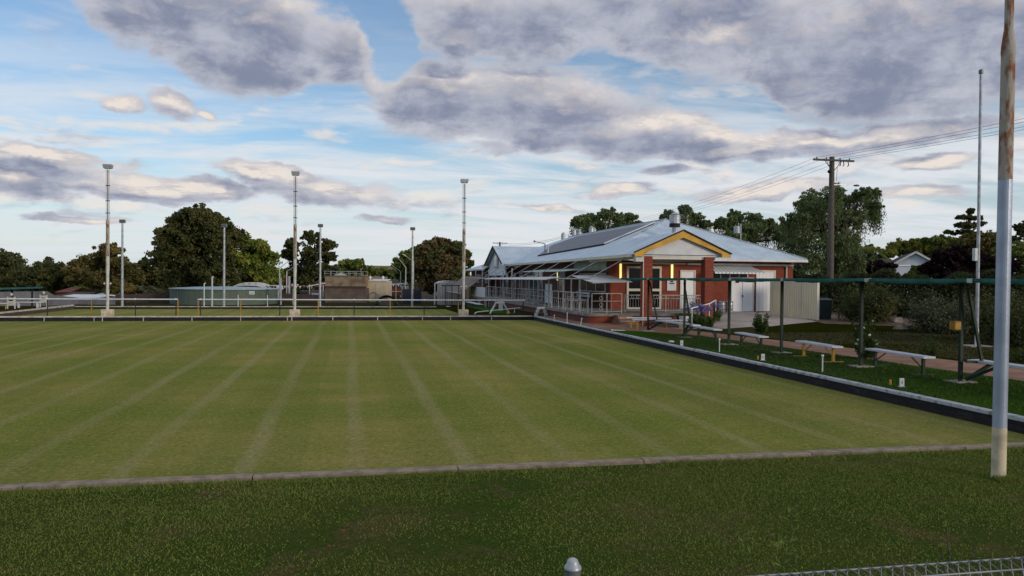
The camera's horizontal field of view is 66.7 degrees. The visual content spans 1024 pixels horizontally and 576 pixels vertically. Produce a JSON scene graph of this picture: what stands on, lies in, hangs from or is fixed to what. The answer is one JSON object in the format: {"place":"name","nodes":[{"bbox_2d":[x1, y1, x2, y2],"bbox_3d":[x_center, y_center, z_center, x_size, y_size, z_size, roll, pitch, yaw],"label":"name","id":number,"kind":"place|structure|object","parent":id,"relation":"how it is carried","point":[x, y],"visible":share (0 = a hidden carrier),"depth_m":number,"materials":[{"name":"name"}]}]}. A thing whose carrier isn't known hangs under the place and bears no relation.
{"place":"outdoors","nodes":[
{"label":"outdoors","id":0,"kind":"place"},
{"bbox_2d":[66,294,114,297],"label":"shed","id":1,"kind":"structure","parent":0,"point":[90,296],"depth_m":77.80,"materials":[{"name":"white paint"}]},
{"bbox_2d":[0,443,1023,575],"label":"lawn","id":2,"kind":"structure","parent":0,"point":[419,546],"depth_m":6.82,"materials":[{"name":"green plant"}]},
{"bbox_2d":[564,557,581,575],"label":"fence post","id":3,"kind":"object","parent":2,"relation":"on","point":[572,567],"visible":1,"depth_m":3.29,"materials":[{"name":"silver metal"}]},
{"bbox_2d":[737,508,799,575],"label":"weed","id":4,"kind":"object","parent":2,"relation":"on","point":[779,548],"visible":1,"depth_m":4.79,"materials":[{"name":"green plant"}]},
{"bbox_2d":[750,556,1023,575],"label":"wire fence","id":5,"kind":"object","parent":2,"relation":"on","point":[1010,559],"visible":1,"depth_m":3.41,"materials":[{"name":"grey metal"}]},
{"bbox_2d":[991,0,1015,477],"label":"light pole","id":6,"kind":"object","parent":2,"relation":"on","point":[1003,272],"visible":0.95,"depth_m":8.65,"materials":[{"name":"silver paint"},{"name":"rusted steel"}]},
{"bbox_2d":[0,278,1023,415],"bbox_3d":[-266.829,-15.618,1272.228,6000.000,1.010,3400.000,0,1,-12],"label":"ground","id":7,"kind":"structure","parent":0,"point":[454,308],"depth_m":70.81,"materials":[{"name":"green plant"}]},
{"bbox_2d":[0,248,28,290],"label":"dark tree","id":8,"kind":"object","parent":7,"relation":"on","point":[9,259],"visible":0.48,"depth_m":124.16,"materials":[{"name":"green plant"}]},
{"bbox_2d":[0,291,47,305],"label":"boundary fence","id":9,"kind":"object","parent":7,"relation":"on","point":[25,294],"visible":0.59,"depth_m":67.70,"materials":[{"name":"grey metal"}]},
{"bbox_2d":[1,256,71,290],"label":"dark tree","id":10,"kind":"object","parent":7,"relation":"on","point":[46,274],"visible":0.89,"depth_m":116.26,"materials":[{"name":"green plant"}]},
{"bbox_2d":[0,306,73,315],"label":"ditch board","id":11,"kind":"object","parent":7,"relation":"on","point":[36,311],"visible":0.67,"depth_m":53.56,"materials":[{"name":"grey wood"}]},
{"bbox_2d":[48,292,77,305],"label":"boundary fence","id":12,"kind":"object","parent":7,"relation":"on","point":[61,302],"visible":0.82,"depth_m":69.81,"materials":[{"name":"grey metal"}]},
{"bbox_2d":[0,298,177,315],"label":"barrier rail","id":13,"kind":"object","parent":7,"relation":"on","point":[176,307],"visible":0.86,"depth_m":39.55,"materials":[{"name":"white metal"}]},
{"bbox_2d":[78,298,114,304],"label":"boundary fence","id":14,"kind":"object","parent":7,"relation":"on","point":[100,302],"visible":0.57,"depth_m":72.00,"materials":[{"name":"grey metal"}]},
{"bbox_2d":[60,242,145,292],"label":"gum tree","id":15,"kind":"object","parent":7,"relation":"on","point":[92,275],"visible":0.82,"depth_m":111.63,"materials":[{"name":"green plant"}]},
{"bbox_2d":[0,263,210,292],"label":"tree belt","id":16,"kind":"object","parent":7,"relation":"on","point":[156,269],"visible":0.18,"depth_m":118.12,"materials":[{"name":"green plant"}]},
{"bbox_2d":[101,164,113,315],"bbox_3d":[-20.153,-2.349,38.760,0.520,7.600,0.400,0,1,-12],"label":"light pole","id":17,"kind":"object","parent":7,"relation":"on","point":[107,311],"visible":0.98,"depth_m":38.72,"materials":[{"name":"grey metal"}]},
{"bbox_2d":[102,278,138,294],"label":"shrub","id":18,"kind":"object","parent":7,"relation":"on","point":[115,287],"visible":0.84,"depth_m":84.87,"materials":[{"name":"green plant"}]},
{"bbox_2d":[119,219,125,305],"bbox_3d":[-31.726,-1.936,63.311,0.440,7.271,0.250,0,1,-12],"label":"light pole","id":19,"kind":"object","parent":7,"relation":"on","point":[121,221],"visible":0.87,"depth_m":63.24,"materials":[{"name":"grey metal"}]},
{"bbox_2d":[115,293,168,302],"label":"boundary fence","id":20,"kind":"object","parent":7,"relation":"on","point":[150,296],"visible":0.82,"depth_m":78.00,"materials":[{"name":"grey metal"}]},
{"bbox_2d":[131,257,168,292],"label":"dark tree","id":21,"kind":"object","parent":7,"relation":"on","point":[143,262],"visible":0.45,"depth_m":118.06,"materials":[{"name":"green plant"}]},
{"bbox_2d":[136,285,164,293],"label":"shrub","id":22,"kind":"object","parent":7,"relation":"on","point":[142,289],"visible":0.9,"depth_m":83.41,"materials":[{"name":"green plant"}]},
{"bbox_2d":[144,202,247,286],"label":"gum tree","id":23,"kind":"object","parent":7,"relation":"on","point":[187,242],"visible":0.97,"depth_m":89.79,"materials":[{"name":"green plant"}]},
{"bbox_2d":[169,286,278,304],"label":"water tank","id":24,"kind":"object","parent":7,"relation":"on","point":[187,295],"visible":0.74,"depth_m":73.86,"materials":[{"name":"metal"}]},
{"bbox_2d":[221,224,226,305],"bbox_3d":[-24.034,-1.797,64.926,0.440,7.087,0.250,0,1,-12],"label":"light pole","id":25,"kind":"object","parent":7,"relation":"on","point":[223,225],"visible":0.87,"depth_m":64.85,"materials":[{"name":"grey metal"}]},
{"bbox_2d":[19,309,457,316],"bbox_3d":[-17.716,1.899,52.973,29.300,0.001,22.900,0,1,-12],"label":"bowling green","id":26,"kind":"object","parent":7,"relation":"on","point":[253,312],"visible":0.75,"depth_m":57.80,"materials":[{"name":"green plant"}]},
{"bbox_2d":[222,233,285,285],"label":"gum tree","id":27,"kind":"object","parent":7,"relation":"on","point":[255,257],"visible":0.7,"depth_m":95.15,"materials":[{"name":"green plant"}]},
{"bbox_2d":[74,307,435,308],"bbox_3d":[-20.509,1.683,64.100,28.600,0.210,0.030,0,1,-12],"label":"ditch board","id":28,"kind":"object","parent":7,"relation":"on","point":[256,307],"visible":0.59,"depth_m":63.98,"materials":[{"name":"grey wood"}]},
{"bbox_2d":[74,306,395,306],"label":"plinth","id":29,"kind":"structure","parent":28,"relation":"on","point":[235,306],"depth_m":63.62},
{"bbox_2d":[234,282,283,298],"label":"shed","id":30,"kind":"object","parent":7,"relation":"on","point":[255,284],"visible":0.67,"depth_m":91.99,"materials":[{"name":"white paint"}]},
{"bbox_2d":[0,317,532,320],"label":"ditch board","id":31,"kind":"object","parent":7,"relation":"on","point":[252,318],"visible":0.63,"depth_m":39.49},
{"bbox_2d":[0,316,532,317],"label":"plinth","id":32,"kind":"structure","parent":31,"relation":"on","point":[234,316],"depth_m":39.13,"materials":[{"name":"grey concrete"}]},
{"bbox_2d":[289,171,299,315],"bbox_3d":[-11.328,-2.285,40.612,0.520,7.580,0.400,0,1,-12],"label":"light pole","id":33,"kind":"object","parent":7,"relation":"on","point":[294,311],"visible":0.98,"depth_m":40.57,"materials":[{"name":"grey metal"}]},
{"bbox_2d":[279,293,318,301],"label":"boundary fence","id":34,"kind":"object","parent":7,"relation":"on","point":[298,296],"visible":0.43,"depth_m":84.00,"materials":[{"name":"grey metal"}]},
{"bbox_2d":[280,230,338,293],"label":"gum tree","id":35,"kind":"object","parent":7,"relation":"on","point":[307,273],"visible":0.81,"depth_m":103.91,"materials":[{"name":"green plant"}]},
{"bbox_2d":[318,224,322,305],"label":"light pole","id":36,"kind":"object","parent":7,"relation":"on","point":[320,225],"visible":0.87,"depth_m":66.45,"materials":[{"name":"grey metal"}]},
{"bbox_2d":[324,271,372,302],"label":"brown block","id":37,"kind":"structure","parent":7,"relation":"on","point":[344,287],"depth_m":84.03,"materials":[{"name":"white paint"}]},
{"bbox_2d":[334,258,378,276],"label":"tree","id":38,"kind":"object","parent":7,"relation":"on","point":[348,264],"visible":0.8,"depth_m":148.71,"materials":[{"name":"green plant"}]},
{"bbox_2d":[198,298,525,315],"bbox_3d":[-7.858,1.224,42.551,17.598,1.276,0.139,0,1,-12],"label":"barrier rail","id":39,"kind":"object","parent":7,"relation":"on","point":[390,300],"visible":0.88,"depth_m":42.50,"materials":[{"name":"white metal"}]},
{"bbox_2d":[365,275,391,301],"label":"cream block","id":40,"kind":"structure","parent":7,"relation":"on","point":[378,288],"depth_m":86.01,"materials":[{"name":"white paint"}]},
{"bbox_2d":[375,267,397,279],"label":"tree","id":41,"kind":"object","parent":7,"relation":"on","point":[385,272],"visible":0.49,"depth_m":158.13,"materials":[{"name":"green plant"}]},
{"bbox_2d":[390,244,426,283],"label":"broad tree","id":42,"kind":"object","parent":7,"relation":"on","point":[398,264],"visible":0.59,"depth_m":110.64,"materials":[{"name":"green plant"}]},
{"bbox_2d":[402,285,421,303],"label":"container","id":43,"kind":"object","parent":7,"relation":"on","point":[406,293],"visible":0.75,"depth_m":81.63,"materials":[{"name":"blue"}]},
{"bbox_2d":[410,227,414,306],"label":"light pole","id":44,"kind":"object","parent":7,"relation":"on","point":[412,228],"visible":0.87,"depth_m":69.57,"materials":[{"name":"grey metal"}]},
{"bbox_2d":[409,235,467,294],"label":"broad tree","id":45,"kind":"object","parent":7,"relation":"on","point":[442,256],"visible":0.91,"depth_m":100.02,"materials":[{"name":"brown plant"}]},
{"bbox_2d":[436,281,460,304],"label":"garden shed","id":46,"kind":"structure","parent":7,"relation":"on","point":[440,292],"depth_m":79.20,"materials":[{"name":"white paint"}]},
{"bbox_2d":[458,179,468,315],"bbox_3d":[-2.625,-2.186,42.439,0.520,7.488,0.400,0,1,-12],"label":"light pole","id":47,"kind":"object","parent":7,"relation":"on","point":[463,311],"visible":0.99,"depth_m":42.40,"materials":[{"name":"grey metal"}]},
{"bbox_2d":[452,240,474,275],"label":"broad tree","id":48,"kind":"object","parent":7,"relation":"on","point":[471,263],"visible":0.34,"depth_m":107.62,"materials":[{"name":"green plant"}]},
{"bbox_2d":[0,320,1023,483],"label":"bowling green","id":49,"kind":"object","parent":7,"relation":"on","point":[90,400],"visible":1,"depth_m":14.04,"materials":[{"name":"green plant"}]},
{"bbox_2d":[0,442,1023,490],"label":"kerb","id":50,"kind":"structure","parent":7,"relation":"on","point":[328,474],"depth_m":8.85,"materials":[{"name":"concrete"}]},
{"bbox_2d":[568,206,642,235],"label":"pepper tree","id":51,"kind":"object","parent":7,"relation":"on","point":[603,219],"visible":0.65,"depth_m":95.81,"materials":[{"name":"green plant"}]},
{"bbox_2d":[446,212,807,325],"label":"clubhouse","id":52,"kind":"structure","parent":7,"relation":"on","point":[593,260],"depth_m":42.93,"materials":[{"name":"brick"}]},
{"bbox_2d":[514,288,551,307],"bbox_3d":[1.138,0.545,47.354,0.050,0.952,9.850,0,1,-12],"label":"railing","id":53,"kind":"object","parent":52,"relation":"on","point":[533,295],"visible":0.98,"depth_m":45.62,"materials":[{"name":"white metal"}]},
{"bbox_2d":[525,272,542,300],"bbox_3d":[1.646,-0.195,58.435,0.076,2.210,5.400,0,1,-12],"label":"sliding door","id":54,"kind":"structure","parent":52,"relation":"in","point":[533,284],"depth_m":58.27,"materials":[{"name":"white paint"}]},
{"bbox_2d":[552,291,588,312],"bbox_3d":[2.851,0.660,39.182,0.050,0.952,6.550,0,1,-12],"label":"railing","id":55,"kind":"object","parent":52,"relation":"on","point":[572,299],"visible":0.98,"depth_m":38.58,"materials":[{"name":"white metal"}]},
{"bbox_2d":[578,273,605,291],"bbox_3d":[4.553,-0.325,44.583,0.076,1.060,5.100,0,1,-12],"label":"window","id":56,"kind":"structure","parent":52,"relation":"in","point":[585,285],"depth_m":44.42,"materials":[{"name":"grey glass"}]},
{"bbox_2d":[591,293,621,312],"bbox_3d":[4.401,0.711,36.105,1.500,0.952,0.050,0,1,-12],"label":"railing","id":57,"kind":"object","parent":52,"relation":"on","point":[606,311],"visible":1,"depth_m":36.09,"materials":[{"name":"white metal"}]},
{"bbox_2d":[626,266,661,308],"bbox_3d":[7.101,-0.019,41.813,1.970,2.300,0.068,0,1,-12],"label":"entrance door","id":58,"kind":"structure","parent":52,"relation":"in","point":[633,288],"depth_m":41.74,"materials":[{"name":"beige paint"}]},
{"bbox_2d":[624,295,700,311],"bbox_3d":[7.482,0.762,37.856,4.250,0.862,0.050,0,1,-12],"label":"railing","id":59,"kind":"object","parent":52,"relation":"on","point":[665,298],"visible":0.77,"depth_m":37.81,"materials":[{"name":"white metal"}]},
{"bbox_2d":[680,270,695,308],"bbox_3d":[9.561,0.086,42.332,0.900,2.120,0.066,0,1,-12],"label":"door","id":60,"kind":"structure","parent":52,"relation":"in","point":[690,285],"depth_m":42.34,"materials":[{"name":"beige paint"}]},
{"bbox_2d":[731,281,753,311],"bbox_3d":[12.747,0.366,42.994,1.370,1.880,0.086,0,1,-12],"label":"double door","id":61,"kind":"structure","parent":52,"relation":"in","point":[742,293],"depth_m":43.01,"materials":[{"name":"white paint"}]},
{"bbox_2d":[756,270,775,310],"bbox_3d":[14.127,0.154,43.287,1.170,2.280,0.060,0,1,-12],"label":"roller door","id":62,"kind":"structure","parent":52,"relation":"in","point":[762,288],"depth_m":43.25,"materials":[{"name":"beige paint"}]},
{"bbox_2d":[659,204,710,230],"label":"pepper tree","id":63,"kind":"object","parent":7,"relation":"on","point":[694,219],"visible":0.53,"depth_m":91.68,"materials":[{"name":"green plant"}]},
{"bbox_2d":[652,312,815,328],"bbox_3d":[11.559,1.521,37.393,11.200,0.290,10.400,0,1,-12],"label":"concrete apron","id":64,"kind":"object","parent":7,"relation":"on","point":[740,319],"visible":0.48,"depth_m":35.66,"materials":[{"name":"grey concrete"}]},
{"bbox_2d":[652,321,690,327],"bbox_3d":[7.939,1.565,34.437,2.900,0.188,4.300,0,1,-12],"label":"flower bed","id":65,"kind":"object","parent":64,"relation":"on","point":[669,324],"visible":0.2,"depth_m":34.44,"materials":[{"name":"soil"}]},
{"bbox_2d":[686,303,720,327],"bbox_3d":[7.982,1.145,32.571,1.718,1.009,1.610,0,1,-12],"label":"agapanthus","id":66,"kind":"object","parent":65,"relation":"on","point":[705,321],"visible":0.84,"depth_m":32.31,"materials":[{"name":"green plant"}]},
{"bbox_2d":[770,281,819,319],"bbox_3d":[13.812,0.549,38.176,0.120,1.970,4.135,0,1,-12],"label":"panel fence","id":67,"kind":"object","parent":64,"relation":"on","point":[801,299],"visible":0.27,"depth_m":37.79,"materials":[{"name":"beige metal"}]},
{"bbox_2d":[819,298,832,319],"bbox_3d":[14.824,1.012,36.953,0.620,1.066,0.752,1,1,3],"label":"wheelie bin","id":68,"kind":"object","parent":64,"relation":"on","point":[825,308],"visible":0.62,"depth_m":36.65,"materials":[{"name":"green plastic"}]},
{"bbox_2d":[710,208,794,251],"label":"pepper tree","id":69,"kind":"object","parent":7,"relation":"on","point":[753,225],"visible":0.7,"depth_m":82.75,"materials":[{"name":"green plant"}]},
{"bbox_2d":[534,317,1023,433],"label":"ditch board","id":70,"kind":"object","parent":7,"relation":"on","point":[975,417],"visible":0.62,"depth_m":16.19,"materials":[{"name":"black wood"}]},
{"bbox_2d":[534,316,1023,421],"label":"plinth","id":71,"kind":"structure","parent":70,"relation":"on","point":[1016,417],"depth_m":16.03,"materials":[{"name":"paint"}]},
{"bbox_2d":[778,182,886,302],"bbox_3d":[25.510,-3.311,61.967,8.270,9.794,7.340,1,1,14],"label":"pepper tree","id":72,"kind":"object","parent":7,"relation":"on","point":[807,222],"visible":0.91,"depth_m":60.68,"materials":[{"name":"green plant"}]},
{"bbox_2d":[813,156,859,306],"bbox_3d":[21.355,-3.549,51.377,3.516,10.214,0.551,0,1,-12],"label":"power pole","id":73,"kind":"object","parent":7,"relation":"on","point":[830,251],"visible":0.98,"depth_m":51.22,"materials":[{"name":"black wood"}]},
{"bbox_2d":[804,309,918,326],"bbox_3d":[39.325,1.761,37.472,51.030,0.290,21.797,1,1,4],"label":"garden bed","id":74,"kind":"object","parent":7,"relation":"on","point":[834,319],"visible":0.09,"depth_m":35.46,"materials":[{"name":"soil"}]},
{"bbox_2d":[835,282,906,322],"bbox_3d":[16.497,0.535,35.744,2.911,2.163,2.912,0,1,-41],"label":"shrub","id":75,"kind":"object","parent":74,"relation":"on","point":[877,303],"visible":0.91,"depth_m":34.95,"materials":[{"name":"green plant"}]},
{"bbox_2d":[793,267,1023,312],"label":"hedge","id":76,"kind":"object","parent":74,"relation":"on","point":[885,273],"visible":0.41,"depth_m":42.13,"materials":[{"name":"green plant"}]},
{"bbox_2d":[885,284,942,317],"bbox_3d":[20.025,0.664,38.904,3.229,1.769,2.737,1,1,44],"label":"shrub","id":77,"kind":"object","parent":74,"relation":"on","point":[904,309],"visible":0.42,"depth_m":38.68,"materials":[{"name":"green plant"}]},
{"bbox_2d":[849,253,898,291],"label":"plum tree","id":78,"kind":"object","parent":7,"relation":"on","point":[878,264],"visible":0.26,"depth_m":65.14,"materials":[{"name":"brown plant"}]},
{"bbox_2d":[858,244,897,258],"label":"broad tree","id":79,"kind":"object","parent":7,"relation":"on","point":[891,253],"visible":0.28,"depth_m":89.46,"materials":[{"name":"green plant"}]},
{"bbox_2d":[888,251,930,290],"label":"house","id":80,"kind":"structure","parent":7,"relation":"on","point":[916,258],"depth_m":84.19,"materials":[{"name":"white paint"}]},
{"bbox_2d":[885,237,934,265],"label":"golden tree","id":81,"kind":"object","parent":7,"relation":"on","point":[911,245],"visible":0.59,"depth_m":111.71,"materials":[{"name":"green plant"}]},
{"bbox_2d":[841,273,1023,302],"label":"tree belt","id":82,"kind":"object","parent":7,"relation":"on","point":[937,275],"visible":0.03,"depth_m":68.47,"materials":[{"name":"green plant"}]},
{"bbox_2d":[919,234,956,258],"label":"broad tree","id":83,"kind":"object","parent":7,"relation":"on","point":[939,241],"visible":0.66,"depth_m":99.75,"materials":[{"name":"green plant"}]},
{"bbox_2d":[942,207,987,236],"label":"conifer","id":84,"kind":"object","parent":7,"relation":"on","point":[967,225],"visible":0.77,"depth_m":103.55,"materials":[{"name":"green plant"}]},
{"bbox_2d":[916,244,1023,295],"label":"plum tree","id":85,"kind":"object","parent":7,"relation":"on","point":[954,258],"visible":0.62,"depth_m":59.53,"materials":[{"name":"green plant"}]},
{"bbox_2d":[946,230,1013,295],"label":"broad tree","id":86,"kind":"object","parent":7,"relation":"on","point":[987,242],"visible":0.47,"depth_m":86.33,"materials":[{"name":"green plant"}]},
{"bbox_2d":[986,240,1023,275],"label":"broad tree","id":87,"kind":"object","parent":7,"relation":"on","point":[1017,251],"visible":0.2,"depth_m":71.00,"materials":[{"name":"green plant"}]},
{"bbox_2d":[1012,220,1023,243],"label":"gum tree","id":88,"kind":"object","parent":7,"relation":"on","point":[1019,228],"visible":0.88,"depth_m":91.96,"materials":[{"name":"green plant"}]},
{"bbox_2d":[0,0,1023,274],"label":"sky","id":89,"kind":"structure","parent":0,"point":[552,112],"materials":[{"name":"blue"}]},
{"bbox_2d":[541,316,1023,380],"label":"path","id":90,"kind":"structure","parent":0,"point":[971,368],"depth_m":23.14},
{"bbox_2d":[609,330,1023,414],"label":"verge lawn","id":91,"kind":"structure","parent":0,"point":[987,405],"depth_m":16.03,"materials":[{"name":"green plant"}]},
{"bbox_2d":[734,332,768,349],"bbox_3d":[7.189,1.602,23.398,0.600,0.430,1.850,0,1,-6],"label":"bench","id":92,"kind":"object","parent":91,"relation":"on","point":[761,337],"visible":0.92,"depth_m":23.14,"materials":[{"name":"grey metal"}]},
{"bbox_2d":[795,340,843,361],"bbox_3d":[7.945,1.648,20.185,0.600,0.430,1.850,0,1,-8],"label":"bench","id":93,"kind":"object","parent":91,"relation":"on","point":[805,342],"visible":0.96,"depth_m":19.81,"materials":[{"name":"yellow paint"}]},
{"bbox_2d":[621,278,1023,382],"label":"shade canopy","id":94,"kind":"object","parent":91,"relation":"on","point":[961,282],"visible":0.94,"depth_m":18.54,"materials":[{"name":"metal"}]},
{"bbox_2d":[649,282,700,335],"bbox_3d":[5.994,0.736,29.164,0.582,1.892,3.700,0,1,-12],"label":"braced seat","id":95,"kind":"object","parent":94,"relation":"attached to","point":[675,322],"visible":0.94,"depth_m":28.94,"materials":[{"name":"grey metal"}]},
{"bbox_2d":[849,313,880,358],"bbox_3d":[9.169,1.259,20.166,0.795,1.258,0.613,1,1,19],"label":"rose bush","id":96,"kind":"object","parent":91,"relation":"on","point":[868,341],"visible":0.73,"depth_m":20.16,"materials":[{"name":"green plant"}]},
{"bbox_2d":[865,348,935,374],"bbox_3d":[8.849,1.685,17.820,0.600,0.430,2.100,0,1,-9],"label":"bench","id":97,"kind":"object","parent":91,"relation":"on","point":[911,355],"visible":0.97,"depth_m":17.50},
{"bbox_2d":[965,287,1023,380],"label":"braced seat","id":98,"kind":"object","parent":91,"relation":"on","point":[982,370],"visible":0.9,"depth_m":15.66,"materials":[{"name":"metal"}]},
{"bbox_2d":[746,322,1022,367],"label":"dry lawn","id":99,"kind":"structure","parent":0,"point":[815,327],"depth_m":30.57,"materials":[{"name":"green plant"}]},
{"bbox_2d":[750,312,771,333],"bbox_3d":[9.545,1.339,29.862,0.738,0.866,0.842,1,1,27],"label":"rose bush","id":100,"kind":"object","parent":99,"relation":"on","point":[759,325],"visible":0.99,"depth_m":29.81,"materials":[{"name":"green plant"}]},
{"bbox_2d":[918,336,940,354],"bbox_3d":[11.628,1.606,21.651,0.429,0.574,0.679,0,1,-12],"label":"rose bush","id":101,"kind":"object","parent":99,"relation":"on","point":[933,351],"visible":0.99,"depth_m":21.58,"materials":[{"name":"green plant"}]},
{"bbox_2d":[898,289,986,334],"bbox_3d":[17.393,0.938,30.739,3.597,1.828,3.509,0,1,-12],"label":"lavender bush","id":102,"kind":"object","parent":99,"relation":"on","point":[935,321],"visible":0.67,"depth_m":30.74,"materials":[{"name":"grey plant"}]},
{"bbox_2d":[943,304,981,334],"bbox_3d":[17.595,1.216,30.174,1.398,1.262,1.780,0,1,-12],"label":"lavender bush","id":103,"kind":"object","parent":99,"relation":"on","point":[964,319],"visible":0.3,"depth_m":29.81,"materials":[{"name":"green plant"}]},
{"bbox_2d":[963,69,992,346],"bbox_3d":[14.730,-2.522,24.607,0.800,8.778,0.600,0,1,-12],"label":"flagpole","id":104,"kind":"object","parent":99,"relation":"on","point":[976,254],"visible":0.8,"depth_m":24.58,"materials":[{"name":"grey metal"}]},
{"bbox_2d":[964,285,1023,341],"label":"shrub","id":105,"kind":"object","parent":99,"relation":"on","point":[984,312],"visible":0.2,"depth_m":26.69,"materials":[{"name":"green plant"}]},
{"bbox_2d":[979,287,1023,346],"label":"shrub","id":106,"kind":"object","parent":99,"relation":"on","point":[1016,333],"visible":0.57,"depth_m":24.70,"materials":[{"name":"green plant"}]},
{"bbox_2d":[1009,340,1023,363],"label":"rose bush","id":107,"kind":"object","parent":99,"relation":"on","point":[1019,358],"visible":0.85,"depth_m":19.60,"materials":[{"name":"green plant"}]},
{"bbox_2d":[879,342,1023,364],"bbox_3d":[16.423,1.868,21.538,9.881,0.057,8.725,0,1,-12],"label":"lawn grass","id":108,"kind":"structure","parent":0,"point":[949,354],"depth_m":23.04,"materials":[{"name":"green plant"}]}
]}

